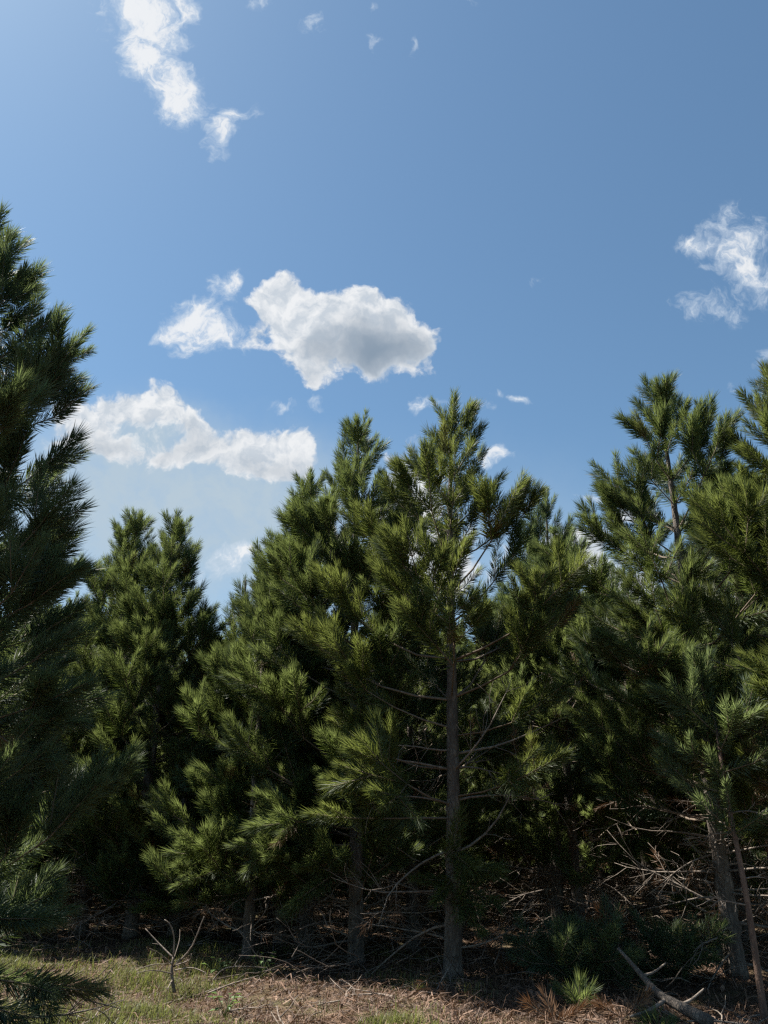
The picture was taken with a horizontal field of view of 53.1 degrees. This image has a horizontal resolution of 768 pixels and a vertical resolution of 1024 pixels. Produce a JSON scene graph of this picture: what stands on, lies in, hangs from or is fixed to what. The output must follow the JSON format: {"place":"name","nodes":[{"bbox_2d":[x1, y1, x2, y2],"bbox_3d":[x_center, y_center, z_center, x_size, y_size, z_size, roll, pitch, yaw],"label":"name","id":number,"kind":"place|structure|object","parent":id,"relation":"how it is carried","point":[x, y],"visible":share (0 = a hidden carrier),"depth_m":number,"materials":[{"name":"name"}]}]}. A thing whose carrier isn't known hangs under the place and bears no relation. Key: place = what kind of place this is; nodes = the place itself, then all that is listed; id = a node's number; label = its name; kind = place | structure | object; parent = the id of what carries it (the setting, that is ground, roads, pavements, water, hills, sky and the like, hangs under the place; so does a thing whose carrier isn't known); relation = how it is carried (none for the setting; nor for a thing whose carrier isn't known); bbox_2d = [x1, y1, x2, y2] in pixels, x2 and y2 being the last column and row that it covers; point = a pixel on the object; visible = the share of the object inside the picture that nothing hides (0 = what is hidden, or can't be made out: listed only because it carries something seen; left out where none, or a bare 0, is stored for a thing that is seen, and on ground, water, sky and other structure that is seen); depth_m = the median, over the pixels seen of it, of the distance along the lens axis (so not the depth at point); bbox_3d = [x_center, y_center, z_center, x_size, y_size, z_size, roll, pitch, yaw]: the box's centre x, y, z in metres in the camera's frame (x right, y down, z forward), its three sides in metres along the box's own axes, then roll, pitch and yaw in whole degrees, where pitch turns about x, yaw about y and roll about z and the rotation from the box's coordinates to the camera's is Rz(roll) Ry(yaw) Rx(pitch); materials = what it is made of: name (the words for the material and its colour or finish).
{"place":"outdoors","nodes":[
{"label":"outdoors","id":0,"kind":"place"},
{"bbox_2d":[0,925,505,1023],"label":"grass","id":1,"kind":"structure","parent":0,"point":[149,1009],"depth_m":8.87,"materials":[{"name":"green plant"}]},
{"bbox_2d":[136,917,205,991],"bbox_3d":[-2.302,4.887,8.502,0.848,0.762,0.703,0,-23,0],"label":"dead branch","id":2,"kind":"object","parent":1,"relation":"on","point":[171,973],"visible":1,"depth_m":8.48,"materials":[{"name":"brown wood"}]},
{"bbox_2d":[0,866,767,1023],"bbox_3d":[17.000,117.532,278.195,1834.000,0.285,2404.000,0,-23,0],"label":"ground","id":3,"kind":"structure","parent":0,"point":[662,984],"depth_m":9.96,"materials":[{"name":"brown plant"}]},
{"bbox_2d":[1,601,73,879],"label":"pine tree","id":4,"kind":"object","parent":3,"relation":"on","point":[26,651],"visible":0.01,"depth_m":18.45,"materials":[{"name":"green plant"}]},
{"bbox_2d":[0,608,108,934],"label":"pine tree","id":5,"kind":"object","parent":3,"relation":"on","point":[38,859],"visible":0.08,"depth_m":12.69,"materials":[{"name":"green plant"}]},
{"bbox_2d":[0,589,121,919],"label":"pine tree","id":6,"kind":"object","parent":3,"relation":"on","point":[85,734],"visible":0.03,"depth_m":15.01,"materials":[{"name":"green plant"}]},
{"bbox_2d":[0,196,147,1023],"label":"pine tree","id":7,"kind":"object","parent":3,"relation":"on","point":[42,575],"visible":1,"depth_m":6.12,"materials":[{"name":"green plant"}]},
{"bbox_2d":[58,1000,122,1023],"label":"stick","id":8,"kind":"object","parent":3,"relation":"on","point":[99,1014],"visible":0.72,"depth_m":6.95,"materials":[{"name":"brown wood"}]},
{"bbox_2d":[7,505,191,945],"bbox_3d":[-5.080,3.450,14.199,3.353,7.911,3.417,0,-23,0],"label":"pine tree","id":9,"kind":"object","parent":3,"relation":"on","point":[101,589],"visible":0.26,"depth_m":14.12,"materials":[{"name":"green plant"}]},
{"bbox_2d":[41,592,168,908],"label":"pine tree","id":10,"kind":"object","parent":3,"relation":"on","point":[96,643],"visible":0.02,"depth_m":17.24,"materials":[{"name":"green plant"}]},
{"bbox_2d":[92,640,186,903],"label":"pine tree","id":11,"kind":"object","parent":3,"relation":"on","point":[164,762],"depth_m":20.63,"materials":[{"name":"green plant"}]},
{"bbox_2d":[131,962,158,972],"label":"arched twig","id":12,"kind":"object","parent":3,"relation":"on","point":[145,966],"visible":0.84,"depth_m":9.51,"materials":[{"name":"brown wood"}]},
{"bbox_2d":[52,506,252,957],"bbox_3d":[-3.947,3.537,13.243,3.299,7.975,3.221,21,-30,-40],"label":"pine tree","id":13,"kind":"object","parent":3,"relation":"on","point":[176,559],"visible":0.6,"depth_m":12.61,"materials":[{"name":"green plant"}]},
{"bbox_2d":[97,636,229,927],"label":"pine tree","id":14,"kind":"object","parent":3,"relation":"on","point":[177,729],"visible":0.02,"depth_m":14.90,"materials":[{"name":"green plant"}]},
{"bbox_2d":[82,645,261,938],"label":"pine tree","id":15,"kind":"object","parent":3,"relation":"on","point":[167,703],"visible":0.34,"depth_m":12.32,"materials":[{"name":"green plant"}]},
{"bbox_2d":[155,738,227,916],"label":"pine tree","id":16,"kind":"object","parent":3,"relation":"on","point":[158,750],"depth_m":16.17,"materials":[{"name":"green plant"}]},
{"bbox_2d":[167,985,224,1003],"bbox_3d":[-2.094,5.215,8.301,0.366,0.114,0.704,-15,-25,31],"label":"stick","id":17,"kind":"object","parent":3,"relation":"on","point":[177,1000],"visible":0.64,"depth_m":8.32,"materials":[{"name":"brown wood"}]},
{"bbox_2d":[201,956,230,975],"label":"leafy weed","id":18,"kind":"object","parent":3,"relation":"on","point":[225,965],"visible":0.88,"depth_m":9.08,"materials":[{"name":"green plant"}]},
{"bbox_2d":[207,991,241,1017],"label":"leafy weed","id":19,"kind":"object","parent":3,"relation":"on","point":[225,1013],"visible":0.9,"depth_m":7.24,"materials":[{"name":"green plant"}]},
{"bbox_2d":[209,975,258,993],"bbox_3d":[-1.625,5.105,8.309,0.545,0.180,0.020,0,-23,0],"label":"arched twig","id":20,"kind":"object","parent":3,"relation":"on","point":[229,984],"visible":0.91,"depth_m":8.30,"materials":[{"name":"brown wood"}]},
{"bbox_2d":[212,949,265,980],"bbox_3d":[-1.662,5.308,9.014,0.649,0.340,0.272,-3,-23,8],"label":"arched twig","id":21,"kind":"object","parent":3,"relation":"on","point":[235,966],"visible":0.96,"depth_m":8.93,"materials":[{"name":"brown wood"}]},
{"bbox_2d":[139,573,348,965],"bbox_3d":[-1.944,3.516,11.345,3.071,5.727,3.000,-18,-29,36],"label":"pine tree","id":22,"kind":"object","parent":3,"relation":"on","point":[204,842],"visible":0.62,"depth_m":10.62,"materials":[{"name":"green plant"}]},
{"bbox_2d":[167,573,339,936],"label":"pine tree","id":23,"kind":"object","parent":3,"relation":"on","point":[231,634],"visible":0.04,"depth_m":14.12,"materials":[{"name":"green plant"}]},
{"bbox_2d":[230,999,276,1010],"bbox_3d":[-1.292,4.785,7.440,0.545,0.078,0.234,-12,-22,14],"label":"stick","id":24,"kind":"object","parent":3,"relation":"on","point":[250,1007],"visible":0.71,"depth_m":7.45,"materials":[{"name":"brown wood"}]},
{"bbox_2d":[247,951,275,976],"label":"leafy weed","id":25,"kind":"object","parent":3,"relation":"on","point":[261,961],"visible":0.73,"depth_m":9.03,"materials":[{"name":"green plant"}]},
{"bbox_2d":[198,568,363,955],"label":"pine tree","id":26,"kind":"object","parent":3,"relation":"on","point":[207,758],"visible":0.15,"depth_m":12.15,"materials":[{"name":"green plant"}]},
{"bbox_2d":[212,633,350,927],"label":"pine tree","id":27,"kind":"object","parent":3,"relation":"on","point":[272,922],"visible":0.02,"depth_m":14.19,"materials":[{"name":"green plant"}]},
{"bbox_2d":[192,583,375,935],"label":"pine tree","id":28,"kind":"object","parent":3,"relation":"on","point":[214,719],"visible":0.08,"depth_m":12.58,"materials":[{"name":"green plant"}]},
{"bbox_2d":[271,997,296,1023],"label":"stick","id":29,"kind":"object","parent":3,"relation":"on","point":[279,1016],"visible":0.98,"depth_m":6.88,"materials":[{"name":"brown wood"}]},
{"bbox_2d":[256,601,348,897],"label":"pine tree","id":30,"kind":"object","parent":3,"relation":"on","point":[321,790],"visible":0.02,"depth_m":17.20,"materials":[{"name":"green plant"}]},
{"bbox_2d":[225,465,407,951],"bbox_3d":[-1.171,2.810,12.830,3.230,7.936,3.372,0,-23,0],"label":"pine tree","id":31,"kind":"object","parent":3,"relation":"on","point":[316,668],"visible":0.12,"depth_m":12.30,"materials":[{"name":"green plant"}]},
{"bbox_2d":[306,1000,339,1008],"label":"stick","id":32,"kind":"object","parent":3,"relation":"on","point":[322,1003],"visible":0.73,"depth_m":7.33,"materials":[{"name":"brown wood"}]},
{"bbox_2d":[330,975,361,1001],"bbox_3d":[-0.357,4.860,7.858,0.386,0.100,0.835,12,-19,-8],"label":"stick","id":33,"kind":"object","parent":3,"relation":"on","point":[348,990],"visible":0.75,"depth_m":7.89,"materials":[{"name":"brown wood"}]},
{"bbox_2d":[212,407,501,970],"bbox_3d":[-0.331,2.073,11.621,4.243,8.438,4.123,0,-23,0],"label":"pine tree","id":34,"kind":"object","parent":3,"relation":"on","point":[313,526],"visible":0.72,"depth_m":10.55,"materials":[{"name":"green plant"}]},
{"bbox_2d":[348,984,395,998],"bbox_3d":[-0.177,4.728,7.540,0.171,0.091,0.689,20,-30,-40],"label":"stick","id":35,"kind":"object","parent":3,"relation":"on","point":[369,993],"visible":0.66,"depth_m":7.53,"materials":[{"name":"brown wood"}]},
{"bbox_2d":[0,866,767,1000],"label":"brushwood","id":36,"kind":"object","parent":3,"relation":"on","point":[746,938],"visible":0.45,"depth_m":10.36,"materials":[{"name":"brown plant"}]},
{"bbox_2d":[578,902,625,929],"bbox_3d":[2.999,5.558,10.596,0.678,0.422,0.325,-6,-23,14],"label":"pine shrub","id":37,"kind":"object","parent":36,"relation":"on","point":[588,918],"visible":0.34,"depth_m":10.58,"materials":[{"name":"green plant"}]},
{"bbox_2d":[341,717,431,898],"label":"pine tree","id":38,"kind":"object","parent":3,"relation":"on","point":[385,856],"depth_m":20.72,"materials":[{"name":"green plant"}]},
{"bbox_2d":[347,641,432,903],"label":"pine tree","id":39,"kind":"object","parent":3,"relation":"on","point":[389,899],"visible":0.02,"depth_m":18.39,"materials":[{"name":"green plant"}]},
{"bbox_2d":[348,626,481,903],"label":"pine tree","id":40,"kind":"object","parent":3,"relation":"on","point":[398,798],"visible":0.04,"depth_m":16.74,"materials":[{"name":"green plant"}]},
{"bbox_2d":[391,951,442,961],"bbox_3d":[0.517,5.917,10.179,0.915,0.144,0.307,-2,-23,4],"label":"stick","id":41,"kind":"object","parent":3,"relation":"on","point":[414,958],"visible":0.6,"depth_m":10.24,"materials":[{"name":"brown wood"}]},
{"bbox_2d":[320,611,519,951],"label":"pine tree","id":42,"kind":"object","parent":3,"relation":"on","point":[474,833],"visible":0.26,"depth_m":12.01,"materials":[{"name":"green plant"}]},
{"bbox_2d":[404,984,438,994],"bbox_3d":[0.333,4.819,7.737,0.416,0.070,0.159,-14,-26,30],"label":"stick","id":43,"kind":"object","parent":3,"relation":"on","point":[424,991],"visible":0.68,"depth_m":7.72,"materials":[{"name":"brown wood"}]},
{"bbox_2d":[364,635,506,927],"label":"pine tree","id":44,"kind":"object","parent":3,"relation":"on","point":[422,921],"visible":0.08,"depth_m":14.39,"materials":[{"name":"green plant"}]},
{"bbox_2d":[281,387,598,990],"bbox_3d":[0.646,2.111,10.353,4.116,8.522,4.375,0,-23,0],"label":"pine tree","id":45,"kind":"object","parent":3,"relation":"on","point":[521,628],"visible":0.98,"depth_m":9.54,"materials":[{"name":"green plant"}]},
{"bbox_2d":[418,981,466,990],"bbox_3d":[0.626,5.048,8.236,0.670,0.080,0.309,-11,-37,33],"label":"stick","id":46,"kind":"object","parent":3,"relation":"on","point":[443,984],"visible":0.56,"depth_m":8.31,"materials":[{"name":"brown wood"}]},
{"bbox_2d":[402,634,523,894],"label":"pine tree","id":47,"kind":"object","parent":3,"relation":"on","point":[492,844],"depth_m":20.99,"materials":[{"name":"green plant"}]},
{"bbox_2d":[429,586,547,916],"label":"pine tree","id":48,"kind":"object","parent":3,"relation":"on","point":[496,844],"visible":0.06,"depth_m":16.61,"materials":[{"name":"green plant"}]},
{"bbox_2d":[456,598,550,903],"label":"pine tree","id":49,"kind":"object","parent":3,"relation":"on","point":[508,887],"visible":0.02,"depth_m":18.57,"materials":[{"name":"green plant"}]},
{"bbox_2d":[484,938,537,973],"bbox_3d":[1.584,5.277,9.155,0.564,0.421,0.773,-17,-28,36],"label":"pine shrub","id":50,"kind":"object","parent":3,"relation":"on","point":[516,966],"visible":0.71,"depth_m":9.09,"materials":[{"name":"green plant"}]},
{"bbox_2d":[509,854,537,886],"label":"pine tree","id":51,"kind":"object","parent":3,"relation":"on","point":[532,871],"visible":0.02,"depth_m":23.38,"materials":[{"name":"green plant"}]},
{"bbox_2d":[460,577,639,924],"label":"pine tree","id":52,"kind":"object","parent":3,"relation":"on","point":[513,875],"visible":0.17,"depth_m":14.52,"materials":[{"name":"green plant"}]},
{"bbox_2d":[456,485,652,936],"bbox_3d":[2.940,3.150,13.483,3.488,7.914,3.002,-16,-27,33],"label":"pine tree","id":53,"kind":"object","parent":3,"relation":"on","point":[543,511],"visible":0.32,"depth_m":12.83,"materials":[{"name":"green plant"}]},
{"bbox_2d":[515,983,596,1023],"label":"dead bough","id":54,"kind":"object","parent":3,"relation":"on","point":[569,1017],"visible":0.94,"depth_m":6.93,"materials":[{"name":"brown plant"}]},
{"bbox_2d":[479,536,665,932],"bbox_3d":[3.093,3.508,13.041,3.140,6.781,3.165,-2,-23,5],"label":"pine tree","id":55,"kind":"object","parent":3,"relation":"on","point":[537,825],"visible":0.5,"depth_m":11.96,"materials":[{"name":"green plant"}]},
{"bbox_2d":[548,964,603,1007],"bbox_3d":[1.878,4.672,7.541,0.584,0.441,0.682,0,-23,0],"label":"pine seedling","id":56,"kind":"object","parent":3,"relation":"on","point":[579,991],"visible":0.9,"depth_m":7.55,"materials":[{"name":"green plant"}]},
{"bbox_2d":[501,893,656,990],"bbox_3d":[2.221,4.826,8.661,1.632,1.044,1.522,-19,-29,38],"label":"pine shrub","id":57,"kind":"object","parent":3,"relation":"on","point":[563,944],"visible":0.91,"depth_m":8.51,"materials":[{"name":"green plant"}]},
{"bbox_2d":[523,670,673,914],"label":"pine tree","id":58,"kind":"object","parent":3,"relation":"on","point":[601,872],"visible":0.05,"depth_m":16.70,"materials":[{"name":"green plant"}]},
{"bbox_2d":[536,647,675,905],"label":"pine tree","id":59,"kind":"object","parent":3,"relation":"on","point":[613,884],"visible":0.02,"depth_m":18.32,"materials":[{"name":"green plant"}]},
{"bbox_2d":[586,981,654,1022],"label":"dead bough","id":60,"kind":"object","parent":3,"relation":"on","point":[602,1004],"visible":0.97,"depth_m":6.97,"materials":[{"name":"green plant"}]},
{"bbox_2d":[561,561,708,923],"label":"pine tree","id":61,"kind":"object","parent":3,"relation":"on","point":[612,581],"visible":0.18,"depth_m":14.71,"materials":[{"name":"green plant"}]},
{"bbox_2d":[520,369,767,991],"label":"pine tree","id":62,"kind":"object","parent":3,"relation":"on","point":[614,733],"visible":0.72,"depth_m":10.01,"materials":[{"name":"green plant"}]},
{"bbox_2d":[616,713,675,900],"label":"pine tree","id":63,"kind":"object","parent":3,"relation":"on","point":[631,872],"visible":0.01,"depth_m":20.53,"materials":[{"name":"green plant"}]},
{"bbox_2d":[629,996,683,1023],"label":"pine seedling","id":64,"kind":"object","parent":3,"relation":"on","point":[672,1020],"visible":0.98,"depth_m":6.74,"materials":[{"name":"green plant"}]},
{"bbox_2d":[617,947,713,1023],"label":"fallen log","id":65,"kind":"object","parent":3,"relation":"on","point":[698,1016],"visible":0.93,"depth_m":7.07,"materials":[{"name":"grey wood"}]},
{"bbox_2d":[620,603,713,898],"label":"pine tree","id":66,"kind":"object","parent":3,"relation":"on","point":[668,843],"visible":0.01,"depth_m":18.78,"materials":[{"name":"green plant"}]},
{"bbox_2d":[648,996,687,1023],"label":"stick","id":67,"kind":"object","parent":3,"relation":"on","point":[667,1012],"visible":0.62,"depth_m":7.11,"materials":[{"name":"brown wood"}]},
{"bbox_2d":[619,907,736,982],"bbox_3d":[3.460,5.148,9.153,1.450,0.877,1.562,0,-23,0],"label":"pine shrub","id":68,"kind":"object","parent":3,"relation":"on","point":[657,945],"visible":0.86,"depth_m":9.02,"materials":[{"name":"green plant"}]},
{"bbox_2d":[619,358,767,844],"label":"pine tree","id":69,"kind":"object","parent":3,"relation":"on","point":[712,539],"visible":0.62,"depth_m":9.31,"materials":[{"name":"green plant"}]},
{"bbox_2d":[654,720,742,895],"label":"pine tree","id":70,"kind":"object","parent":3,"relation":"on","point":[701,877],"visible":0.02,"depth_m":21.42,"materials":[{"name":"green plant"}]},
{"bbox_2d":[631,588,767,946],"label":"pine tree","id":71,"kind":"object","parent":3,"relation":"on","point":[661,849],"visible":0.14,"depth_m":12.43,"materials":[{"name":"green plant"}]},
{"bbox_2d":[636,586,766,899],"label":"pine tree","id":72,"kind":"object","parent":3,"relation":"on","point":[649,784],"visible":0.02,"depth_m":16.99,"materials":[{"name":"green plant"}]},
{"bbox_2d":[637,641,767,1023],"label":"leaning sapling","id":73,"kind":"object","parent":3,"relation":"on","point":[696,668],"visible":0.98,"depth_m":8.00,"materials":[{"name":"green plant"}]},
{"bbox_2d":[651,458,767,944],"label":"pine tree","id":74,"kind":"object","parent":3,"relation":"on","point":[734,584],"visible":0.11,"depth_m":12.95,"materials":[{"name":"green plant"}]},
{"bbox_2d":[704,995,725,1020],"bbox_3d":[3.080,4.641,7.034,0.360,0.094,0.778,-13,-13,2],"label":"stick","id":75,"kind":"object","parent":3,"relation":"on","point":[718,1011],"visible":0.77,"depth_m":7.22,"materials":[{"name":"brown wood"}]},
{"bbox_2d":[687,1016,756,1023],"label":"stick","id":76,"kind":"object","parent":3,"relation":"on","point":[721,1021],"visible":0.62,"depth_m":6.81,"materials":[{"name":"brown wood"}]},
{"bbox_2d":[689,580,767,918],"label":"pine tree","id":77,"kind":"object","parent":3,"relation":"on","point":[732,594],"visible":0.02,"depth_m":15.10,"materials":[{"name":"green plant"}]},
{"bbox_2d":[0,0,767,655],"label":"sky","id":78,"kind":"structure","parent":0,"point":[275,223],"materials":[{"name":"blue"}]}
]}

